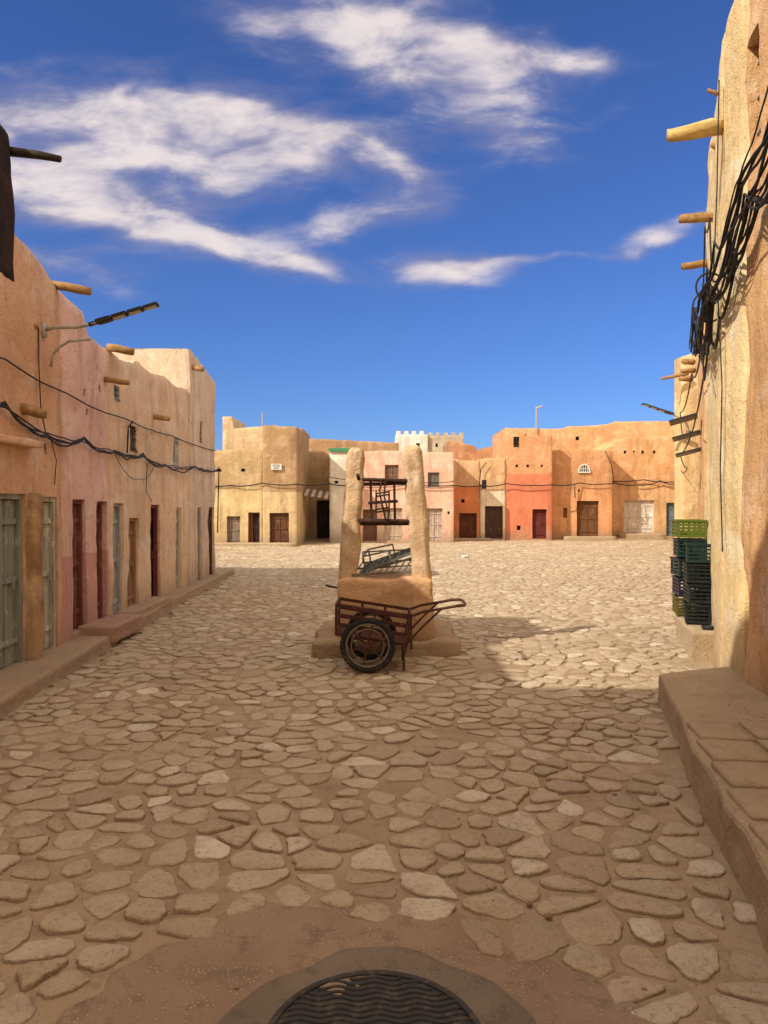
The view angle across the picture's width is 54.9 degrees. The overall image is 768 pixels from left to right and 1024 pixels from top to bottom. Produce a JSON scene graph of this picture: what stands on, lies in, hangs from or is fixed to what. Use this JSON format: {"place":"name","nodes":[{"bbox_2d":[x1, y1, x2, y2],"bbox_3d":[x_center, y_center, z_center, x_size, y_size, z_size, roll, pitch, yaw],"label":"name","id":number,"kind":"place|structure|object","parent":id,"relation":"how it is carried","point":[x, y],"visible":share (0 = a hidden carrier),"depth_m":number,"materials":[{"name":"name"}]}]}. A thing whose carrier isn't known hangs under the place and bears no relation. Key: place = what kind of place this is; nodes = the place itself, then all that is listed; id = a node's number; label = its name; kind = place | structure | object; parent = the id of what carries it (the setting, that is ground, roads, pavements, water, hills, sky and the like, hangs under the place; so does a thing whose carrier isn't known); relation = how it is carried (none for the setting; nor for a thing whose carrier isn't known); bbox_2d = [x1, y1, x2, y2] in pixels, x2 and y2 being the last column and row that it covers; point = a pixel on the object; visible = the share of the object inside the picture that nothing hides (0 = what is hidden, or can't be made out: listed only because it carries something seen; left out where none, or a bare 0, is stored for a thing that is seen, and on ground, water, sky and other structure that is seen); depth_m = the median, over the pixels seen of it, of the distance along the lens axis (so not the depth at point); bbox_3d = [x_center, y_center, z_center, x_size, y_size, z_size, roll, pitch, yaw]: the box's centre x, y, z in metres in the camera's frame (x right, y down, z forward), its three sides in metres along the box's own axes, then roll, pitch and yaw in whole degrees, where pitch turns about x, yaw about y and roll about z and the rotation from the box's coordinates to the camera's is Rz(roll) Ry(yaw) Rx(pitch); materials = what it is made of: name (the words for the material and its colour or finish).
{"place":"outdoors","nodes":[
{"label":"outdoors","id":0,"kind":"place"},
{"bbox_2d":[0,568,234,718],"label":"pavement","id":1,"kind":"structure","parent":0,"point":[21,683],"depth_m":7.01,"materials":[{"name":"beige concrete"}]},
{"bbox_2d":[329,451,347,542],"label":"walls","id":2,"kind":"structure","parent":0,"point":[338,459],"depth_m":31.40,"materials":[{"name":"white paint"}]},
{"bbox_2d":[328,448,349,450],"bbox_3d":[-1.850,-2.636,31.326,1.000,0.120,0.100,0,1,0],"label":"green tarp strip","id":3,"kind":"object","parent":2,"relation":"attached to","point":[338,449],"visible":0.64,"depth_m":31.28,"materials":[{"name":"green fabric"}]},
{"bbox_2d":[299,428,398,451],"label":"adobe house","id":4,"kind":"structure","parent":0,"point":[323,445],"depth_m":39.98,"materials":[{"name":"paint"}]},
{"bbox_2d":[0,0,733,449],"label":"sky","id":5,"kind":"structure","parent":0,"point":[363,220],"materials":[{"name":"blue"}]},
{"bbox_2d":[0,540,767,1023],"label":"cobblestone paving","id":6,"kind":"structure","parent":0,"point":[696,958],"depth_m":4.30,"materials":[{"name":"stone"}]},
{"bbox_2d":[0,578,647,990],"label":"loose stones","id":7,"kind":"object","parent":6,"relation":"on","point":[546,916],"visible":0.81,"depth_m":5.64,"materials":[{"name":"beige stone"}]},
{"bbox_2d":[55,901,656,1023],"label":"concrete apron","id":8,"kind":"object","parent":6,"relation":"on","point":[192,981],"visible":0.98,"depth_m":2.56,"materials":[{"name":"brown concrete"}]},
{"bbox_2d":[335,597,466,673],"bbox_3d":[0.166,1.198,7.315,1.277,0.659,0.725,0,1,0],"label":"hand cart","id":9,"kind":"object","parent":6,"relation":"on","point":[382,634],"visible":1,"depth_m":7.07,"materials":[{"name":"metal"}]},
{"bbox_2d":[0,538,767,1023],"bbox_3d":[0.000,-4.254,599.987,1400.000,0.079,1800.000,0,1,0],"label":"ground","id":10,"kind":"structure","parent":0,"point":[668,770],"depth_m":3.95,"materials":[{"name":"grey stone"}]},
{"bbox_2d":[0,234,62,673],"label":"walls","id":11,"kind":"structure","parent":10,"relation":"on","point":[29,296],"depth_m":6.95,"materials":[{"name":"beige paint"}]},
{"bbox_2d":[0,493,22,668],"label":"door","id":12,"kind":"structure","parent":11,"relation":"attached to","point":[11,614],"depth_m":6.73,"materials":[{"name":"paint"}]},
{"bbox_2d":[0,434,43,447],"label":"wooden beam","id":13,"kind":"structure","parent":11,"relation":"attached to","point":[19,442],"depth_m":6.53,"materials":[{"name":"brown wood"}]},
{"bbox_2d":[0,125,61,281],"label":"roof turret","id":14,"kind":"object","parent":11,"relation":"on","point":[7,208],"visible":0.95,"depth_m":6.54,"materials":[{"name":"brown wood"}]},
{"bbox_2d":[22,493,43,660],"bbox_3d":[-3.320,0.683,6.986,0.178,1.721,0.252,0,1,0],"label":"worn jamb","id":15,"kind":"object","parent":11,"relation":"attached to","point":[32,594],"visible":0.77,"depth_m":6.91,"materials":[{"name":"brown paint"}]},
{"bbox_2d":[42,497,55,648],"bbox_3d":[-3.408,0.618,7.375,0.074,1.540,0.460,0,1,-2],"label":"door","id":16,"kind":"structure","parent":11,"relation":"attached to","point":[49,570],"depth_m":7.55,"materials":[{"name":"paint"}]},
{"bbox_2d":[20,280,91,418],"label":"roof beams","id":17,"kind":"structure","parent":11,"relation":"attached to","point":[31,410],"depth_m":7.56,"materials":[{"name":"brown wood"}]},
{"bbox_2d":[49,338,90,366],"bbox_3d":[-3.071,-1.562,7.235,0.405,0.286,0.028,0,1,0],"label":"wall conduit bracket","id":18,"kind":"object","parent":11,"relation":"attached to","point":[64,344],"depth_m":7.22,"materials":[{"name":"metal"}]},
{"bbox_2d":[41,302,159,337],"bbox_3d":[-2.765,-1.874,7.204,1.122,0.348,0.140,0,1,-3],"label":"street lamp","id":19,"kind":"object","parent":11,"relation":"attached to","point":[115,316],"visible":1,"depth_m":7.19,"materials":[{"name":"metal"}]},
{"bbox_2d":[58,291,109,642],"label":"walls","id":20,"kind":"structure","parent":10,"relation":"on","point":[84,368],"depth_m":8.34,"materials":[{"name":"pink paint"}]},
{"bbox_2d":[72,499,82,628],"bbox_3d":[-3.461,0.590,8.214,0.081,1.460,0.422,0,1,0],"label":"door","id":21,"kind":"structure","parent":20,"relation":"in","point":[77,544],"depth_m":8.37,"materials":[{"name":"pink paint"}]},
{"bbox_2d":[96,501,102,618],"bbox_3d":[-3.483,0.593,8.909,0.082,1.440,0.312,0,1,0],"label":"door","id":22,"kind":"structure","parent":20,"relation":"in","point":[99,555],"depth_m":9.03,"materials":[{"name":"brown wood"}]},
{"bbox_2d":[77,614,142,643],"bbox_3d":[-3.221,1.374,8.764,0.446,0.223,1.030,0,1,0],"label":"door step","id":23,"kind":"object","parent":20,"relation":"attached to","point":[114,628],"depth_m":8.52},
{"bbox_2d":[104,376,129,384],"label":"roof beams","id":24,"kind":"structure","parent":20,"relation":"attached to","point":[115,380],"depth_m":8.96,"materials":[{"name":"brown wood"}]},
{"bbox_2d":[104,348,188,614],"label":"walls","id":25,"kind":"structure","parent":10,"relation":"on","point":[144,395],"depth_m":10.77,"materials":[{"name":"beige paint"}]},
{"bbox_2d":[112,503,120,614],"bbox_3d":[-3.479,0.622,9.495,0.080,1.470,0.382,0,1,0],"label":"door","id":26,"kind":"structure","parent":25,"relation":"in","point":[116,604],"depth_m":9.63,"materials":[{"name":"grey wood"}]},
{"bbox_2d":[114,386,120,401],"bbox_3d":[-3.426,-1.518,9.465,0.042,0.190,0.200,0,1,-2],"label":"window grille","id":27,"kind":"object","parent":25,"relation":"attached to","point":[116,393],"depth_m":9.46,"materials":[{"name":"metal"}]},
{"bbox_2d":[127,518,135,605],"bbox_3d":[-3.498,0.716,10.126,0.082,1.270,0.442,0,1,0],"label":"door","id":28,"kind":"structure","parent":25,"relation":"in","point":[131,589],"depth_m":10.29,"materials":[{"name":"wood"}]},
{"bbox_2d":[130,426,137,451],"bbox_3d":[-3.446,-1.004,10.130,0.042,0.350,0.320,0,1,-2],"label":"window grille","id":29,"kind":"object","parent":25,"relation":"attached to","point":[133,447],"depth_m":10.16,"materials":[{"name":"metal"}]},
{"bbox_2d":[106,344,169,420],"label":"roof beams","id":30,"kind":"structure","parent":25,"relation":"attached to","point":[117,348],"depth_m":9.21,"materials":[{"name":"brown wood"}]},
{"bbox_2d":[114,596,170,613],"bbox_3d":[-3.376,1.347,10.410,0.311,0.160,1.719,0,1,0],"label":"door step","id":31,"kind":"object","parent":25,"relation":"attached to","point":[153,602],"depth_m":10.27,"materials":[{"name":"beige concrete"}]},
{"bbox_2d":[150,508,152,596],"bbox_3d":[-3.586,0.616,11.203,0.020,1.530,0.580,0,1,-2],"label":"dark recess","id":32,"kind":"object","parent":25,"relation":"attached to","point":[151,537],"depth_m":11.39,"materials":[{"name":"black"}]},
{"bbox_2d":[150,505,157,595],"bbox_3d":[-3.529,0.616,11.205,0.081,1.450,0.502,0,1,0],"label":"door","id":33,"kind":"structure","parent":25,"relation":"in","point":[154,554],"depth_m":11.41,"materials":[{"name":"paint"}]},
{"bbox_2d":[172,438,178,465],"bbox_3d":[-3.539,-1.012,12.454,0.050,0.460,0.430,0,1,-2],"label":"window shutter","id":34,"kind":"object","parent":25,"relation":"attached to","point":[175,453],"depth_m":12.56,"materials":[{"name":"paint"}]},
{"bbox_2d":[175,508,178,588],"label":"door","id":35,"kind":"structure","parent":25,"relation":"attached to","point":[177,554],"depth_m":12.76,"materials":[{"name":"paint"}]},
{"bbox_2d":[112,348,215,584],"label":"walls","id":36,"kind":"structure","parent":10,"relation":"on","point":[173,366],"depth_m":13.78,"materials":[{"name":"beige paint"}]},
{"bbox_2d":[191,364,204,371],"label":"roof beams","id":37,"kind":"structure","parent":36,"relation":"attached to","point":[197,368],"depth_m":13.44,"materials":[{"name":"brown wood"}]},
{"bbox_2d":[197,507,199,579],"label":"door","id":38,"kind":"structure","parent":36,"relation":"attached to","point":[198,526],"depth_m":14.21,"materials":[{"name":"paint"}]},
{"bbox_2d":[207,507,211,574],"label":"door","id":39,"kind":"structure","parent":36,"relation":"attached to","point":[209,521],"depth_m":15.35,"materials":[{"name":"paint"}]},
{"bbox_2d":[214,450,262,541],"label":"walls","id":40,"kind":"structure","parent":10,"relation":"on","point":[242,502],"depth_m":28.99,"materials":[{"name":"beige paint"}]},
{"bbox_2d":[227,516,239,541],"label":"door","id":41,"kind":"structure","parent":40,"relation":"attached to","point":[233,529],"depth_m":29.16,"materials":[{"name":"paint"}]},
{"bbox_2d":[249,512,259,541],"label":"door","id":42,"kind":"structure","parent":40,"relation":"attached to","point":[251,526],"depth_m":29.13,"materials":[{"name":"paint"}]},
{"bbox_2d":[253,514,258,541],"bbox_3d":[-5.100,0.640,29.203,0.540,1.330,0.020,0,1,0],"label":"dark recess","id":43,"kind":"object","parent":40,"relation":"attached to","point":[255,527],"visible":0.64,"depth_m":29.19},
{"bbox_2d":[222,417,262,449],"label":"adobe house","id":44,"kind":"structure","parent":10,"relation":"on","point":[238,435],"depth_m":30.57,"materials":[{"name":"beige paint"}]},
{"bbox_2d":[263,425,308,544],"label":"walls","id":45,"kind":"structure","parent":10,"relation":"on","point":[287,447],"depth_m":28.93,"materials":[{"name":"beige paint"}]},
{"bbox_2d":[271,464,281,469],"bbox_3d":[-4.200,-1.762,28.840,0.420,0.240,0.048,0,1,0],"label":"wall sign","id":46,"kind":"object","parent":45,"relation":"attached to","point":[276,466],"visible":1,"depth_m":28.82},
{"bbox_2d":[270,513,288,542],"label":"door","id":47,"kind":"structure","parent":45,"relation":"attached to","point":[279,527],"depth_m":29.09,"materials":[{"name":"paint"}]},
{"bbox_2d":[302,488,328,498],"bbox_3d":[-2.910,-0.786,31.294,1.118,0.456,1.168,0,1,0],"label":"striped awning","id":48,"kind":"object","parent":45,"relation":"attached to","point":[316,493],"visible":0.95,"depth_m":31.20,"materials":[{"name":"fabric"}]},
{"bbox_2d":[309,451,329,539],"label":"walls","id":49,"kind":"structure","parent":10,"relation":"on","point":[319,467],"depth_m":33.99,"materials":[{"name":"beige paint"}]},
{"bbox_2d":[317,500,329,537],"bbox_3d":[-2.800,0.341,34.200,0.680,1.830,0.020,0,1,0],"label":"dark recess","id":50,"kind":"object","parent":49,"relation":"attached to","point":[323,518],"visible":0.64,"depth_m":34.19,"materials":[{"name":"black"}]},
{"bbox_2d":[217,946,535,1023],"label":"manhole cover","id":51,"kind":"object","parent":10,"relation":"on","point":[409,986],"visible":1,"depth_m":2.41,"materials":[{"name":"metal"}]},
{"bbox_2d":[311,445,460,658],"bbox_3d":[0.021,0.441,8.451,1.648,2.354,1.574,0,1,0],"label":"village well","id":52,"kind":"object","parent":10,"relation":"on","point":[433,636],"visible":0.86,"depth_m":7.96,"materials":[{"name":"paint"}]},
{"bbox_2d":[352,544,411,576],"bbox_3d":[0.021,0.544,8.281,0.733,0.348,0.669,0,1,0],"label":"metal rack","id":53,"kind":"object","parent":52,"relation":"on","point":[388,560],"visible":0.85,"depth_m":8.20,"materials":[{"name":"grey metal"}]},
{"bbox_2d":[360,451,453,542],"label":"walls","id":54,"kind":"structure","parent":10,"relation":"on","point":[441,463],"depth_m":31.50,"materials":[{"name":"paint"}]},
{"bbox_2d":[363,509,376,540],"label":"door","id":55,"kind":"structure","parent":54,"relation":"attached to","point":[369,536],"depth_m":31.66,"materials":[{"name":"paint"}]},
{"bbox_2d":[366,511,373,540],"bbox_3d":[-0.600,0.565,31.702,0.680,1.430,0.020,0,1,0],"label":"dark recess","id":56,"kind":"object","parent":54,"relation":"attached to","point":[366,527],"visible":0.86,"depth_m":31.69,"materials":[{"name":"wood"}]},
{"bbox_2d":[386,467,396,477],"bbox_3d":[0.330,-1.660,31.680,0.660,0.780,0.020,0,1,0],"label":"dark recess","id":57,"kind":"object","parent":54,"relation":"attached to","point":[390,472],"visible":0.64,"depth_m":31.67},
{"bbox_2d":[385,465,398,478],"bbox_3d":[0.330,-1.659,31.595,0.580,0.700,0.050,0,1,0],"label":"window shutter","id":58,"kind":"object","parent":54,"relation":"attached to","point":[391,470],"depth_m":31.59,"materials":[{"name":"paint"}]},
{"bbox_2d":[384,508,401,539],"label":"door","id":59,"kind":"structure","parent":54,"relation":"attached to","point":[396,532],"depth_m":31.66,"materials":[{"name":"paint"}]},
{"bbox_2d":[428,472,438,486],"bbox_3d":[2.110,-1.374,31.598,0.500,0.630,0.050,0,1,0],"label":"window shutter","id":60,"kind":"object","parent":54,"relation":"attached to","point":[433,475],"depth_m":31.58,"materials":[{"name":"paint"}]},
{"bbox_2d":[429,477,437,483],"bbox_3d":[2.110,-1.375,31.683,0.580,0.710,0.020,0,1,0],"label":"dark recess","id":61,"kind":"object","parent":54,"relation":"attached to","point":[432,478],"visible":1,"depth_m":31.67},
{"bbox_2d":[427,508,441,540],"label":"door","id":62,"kind":"structure","parent":54,"relation":"attached to","point":[435,525],"depth_m":31.66,"materials":[{"name":"paint"}]},
{"bbox_2d":[395,431,427,451],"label":"crenellated fort","id":63,"kind":"structure","parent":10,"relation":"on","point":[420,440],"depth_m":59.95,"materials":[{"name":"white paint"}]},
{"bbox_2d":[215,533,665,546],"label":"stone door steps","id":64,"kind":"structure","parent":10,"relation":"on","point":[625,536],"depth_m":33.78,"materials":[{"name":"stone"}]},
{"bbox_2d":[428,433,463,452],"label":"crenellated fort","id":65,"kind":"structure","parent":10,"relation":"on","point":[437,442],"depth_m":60.26,"materials":[{"name":"beige paint"}]},
{"bbox_2d":[454,458,479,537],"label":"walls","id":66,"kind":"structure","parent":10,"relation":"on","point":[466,473],"depth_m":33.49,"materials":[{"name":"orange paint"}]},
{"bbox_2d":[459,513,475,537],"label":"door","id":67,"kind":"structure","parent":66,"relation":"attached to","point":[467,525],"depth_m":33.66,"materials":[{"name":"paint"}]},
{"bbox_2d":[477,458,505,540],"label":"walls","id":68,"kind":"structure","parent":10,"relation":"on","point":[493,471],"depth_m":33.44,"materials":[{"name":"white paint"}]},
{"bbox_2d":[485,506,502,538],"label":"door","id":69,"kind":"structure","parent":68,"relation":"attached to","point":[493,521],"depth_m":33.60,"materials":[{"name":"paint"}]},
{"bbox_2d":[492,428,551,539],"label":"walls","id":70,"kind":"structure","parent":10,"relation":"on","point":[534,453],"depth_m":33.49,"materials":[{"name":"red paint"}]},
{"bbox_2d":[513,437,518,446],"bbox_3d":[5.995,-3.169,33.666,0.350,0.560,0.020,0,1,0],"label":"dark recess","id":71,"kind":"object","parent":70,"relation":"attached to","point":[515,441],"visible":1,"depth_m":33.66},
{"bbox_2d":[532,509,545,538],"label":"door","id":72,"kind":"structure","parent":70,"relation":"attached to","point":[539,520],"depth_m":33.66,"materials":[{"name":"paint"}]},
{"bbox_2d":[674,354,698,556],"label":"walls","id":73,"kind":"structure","parent":10,"relation":"on","point":[685,494],"depth_m":21.99,"materials":[{"name":"beige paint"}]},
{"bbox_2d":[641,403,689,441],"bbox_3d":[8.180,-2.589,21.382,1.457,1.101,0.340,0,1,-5],"label":"street lamp","id":74,"kind":"object","parent":73,"relation":"attached to","point":[664,411],"visible":0.84,"depth_m":21.35,"materials":[{"name":"metal"}]},
{"bbox_2d":[661,373,688,379],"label":"roof beams","id":75,"kind":"structure","parent":73,"relation":"attached to","point":[674,376],"depth_m":21.67,"materials":[{"name":"brown wood"}]},
{"bbox_2d":[675,604,713,660],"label":"stone platform","id":76,"kind":"structure","parent":10,"relation":"on","point":[696,641],"depth_m":7.75,"materials":[{"name":"stone"}]},
{"bbox_2d":[670,519,711,624],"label":"plastic crates","id":77,"kind":"object","parent":76,"relation":"on","point":[690,546],"visible":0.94,"depth_m":8.54,"materials":[{"name":"plastic"}]},
{"bbox_2d":[701,625,713,629],"bbox_3d":[3.450,1.232,7.872,0.144,0.038,0.144,0,1,0],"label":"black bowl","id":78,"kind":"object","parent":76,"relation":"on","point":[707,627],"visible":0.97,"depth_m":7.83,"materials":[{"name":"black plastic"}]},
{"bbox_2d":[697,323,706,538],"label":"walls","id":79,"kind":"structure","parent":10,"relation":"on","point":[702,479],"depth_m":13.39,"materials":[{"name":"beige paint"}]},
{"bbox_2d":[669,413,701,457],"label":"wooden planks","id":80,"kind":"object","parent":79,"relation":"attached to","point":[679,420],"visible":0.83,"depth_m":13.80,"materials":[{"name":"wood"}]},
{"bbox_2d":[679,359,695,381],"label":"roof beams","id":81,"kind":"structure","parent":79,"relation":"attached to","point":[687,370],"depth_m":17.27,"materials":[{"name":"brown wood"}]},
{"bbox_2d":[704,34,725,667],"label":"walls","id":82,"kind":"structure","parent":10,"relation":"on","point":[712,514],"depth_m":7.34,"materials":[{"name":"beige paint"}]},
{"bbox_2d":[0,80,767,551],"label":"electric cables","id":83,"kind":"object","parent":82,"relation":"attached to","point":[708,300],"visible":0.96,"depth_m":6.39,"materials":[{"name":"rubber"}]},
{"bbox_2d":[666,118,723,141],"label":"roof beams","id":84,"kind":"structure","parent":82,"relation":"attached to","point":[702,129],"depth_m":6.50,"materials":[{"name":"brown wood"}]},
{"bbox_2d":[678,88,717,269],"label":"roof beams","id":85,"kind":"structure","parent":82,"relation":"attached to","point":[701,217],"depth_m":8.11,"materials":[{"name":"brown wood"}]},
{"bbox_2d":[722,0,749,676],"bbox_3d":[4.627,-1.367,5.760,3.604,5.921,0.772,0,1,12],"label":"adobe house","id":86,"kind":"structure","parent":10,"relation":"on","point":[736,362],"depth_m":6.03,"materials":[{"name":"beige paint"}]},
{"bbox_2d":[741,0,767,696],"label":"walls","id":87,"kind":"structure","parent":10,"relation":"on","point":[754,521],"depth_m":5.42,"materials":[{"name":"beige paint"}]},
{"bbox_2d":[757,60,760,134],"bbox_3d":[2.821,-3.154,5.497,0.042,0.800,0.310,0,1,12],"label":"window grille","id":88,"kind":"object","parent":87,"relation":"attached to","point":[759,131],"depth_m":5.62,"materials":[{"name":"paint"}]},
{"bbox_2d":[443,441,492,460],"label":"adobe house","id":89,"kind":"structure","parent":0,"point":[463,451],"depth_m":37.48,"materials":[{"name":"paint"}]},
{"bbox_2d":[552,449,612,539],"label":"walls","id":90,"kind":"structure","parent":0,"point":[567,464],"depth_m":34.29,"materials":[{"name":"orange paint"}]},
{"bbox_2d":[563,508,566,517],"bbox_3d":[8.400,0.039,34.412,0.200,0.450,0.050,0,1,0],"label":"window shutter","id":91,"kind":"object","parent":90,"relation":"attached to","point":[564,512],"depth_m":34.39,"materials":[{"name":"paint"}]},
{"bbox_2d":[579,465,588,471],"bbox_3d":[9.270,-2.010,34.252,0.500,0.350,0.001,0,1,0],"label":"dark arched window","id":92,"kind":"structure","parent":90,"relation":"in","point":[581,469],"depth_m":34.25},
{"bbox_2d":[578,464,590,472],"bbox_3d":[9.270,-2.015,34.222,0.580,0.411,0.060,0,1,0],"label":"arched window grille","id":93,"kind":"object","parent":90,"relation":"attached to","point":[585,469],"visible":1,"depth_m":34.20,"materials":[{"name":"white metal"}]},
{"bbox_2d":[577,501,597,535],"bbox_3d":[9.455,0.313,34.446,1.030,1.660,0.074,0,1,0],"label":"door","id":94,"kind":"structure","parent":90,"relation":"attached to","point":[587,518],"depth_m":34.46,"materials":[{"name":"paint"}]},
{"bbox_2d":[514,421,673,449],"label":"adobe house","id":95,"kind":"structure","parent":0,"point":[580,437],"depth_m":38.96,"materials":[{"name":"paint"}]},
{"bbox_2d":[536,405,542,432],"bbox_3d":[8.138,-4.886,38.808,0.358,1.414,0.120,0,1,18],"label":"roof lamp post","id":96,"kind":"object","parent":95,"relation":"on","point":[536,416],"visible":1,"depth_m":38.82,"materials":[{"name":"metal"}]},
{"bbox_2d":[592,436,673,538],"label":"walls","id":97,"kind":"structure","parent":0,"point":[647,464],"depth_m":35.48,"materials":[{"name":"orange paint"}]},
{"bbox_2d":[624,500,653,532],"bbox_3d":[12.245,0.217,35.646,1.470,1.570,0.074,0,1,0],"label":"door","id":98,"kind":"structure","parent":97,"relation":"attached to","point":[638,516],"depth_m":35.65,"materials":[{"name":"paint"}]},
{"bbox_2d":[666,503,673,535],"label":"door","id":99,"kind":"structure","parent":97,"relation":"attached to","point":[669,511],"depth_m":35.66,"materials":[{"name":"paint"}]},
{"bbox_2d":[658,667,767,954],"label":"pavement","id":100,"kind":"structure","parent":0,"point":[724,694],"depth_m":4.23,"materials":[{"name":"concrete"}]},
{"bbox_2d":[686,720,767,848],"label":"pavement slabs","id":101,"kind":"structure","parent":100,"relation":"on","point":[736,754],"depth_m":3.88,"materials":[{"name":"stone"}]}
]}

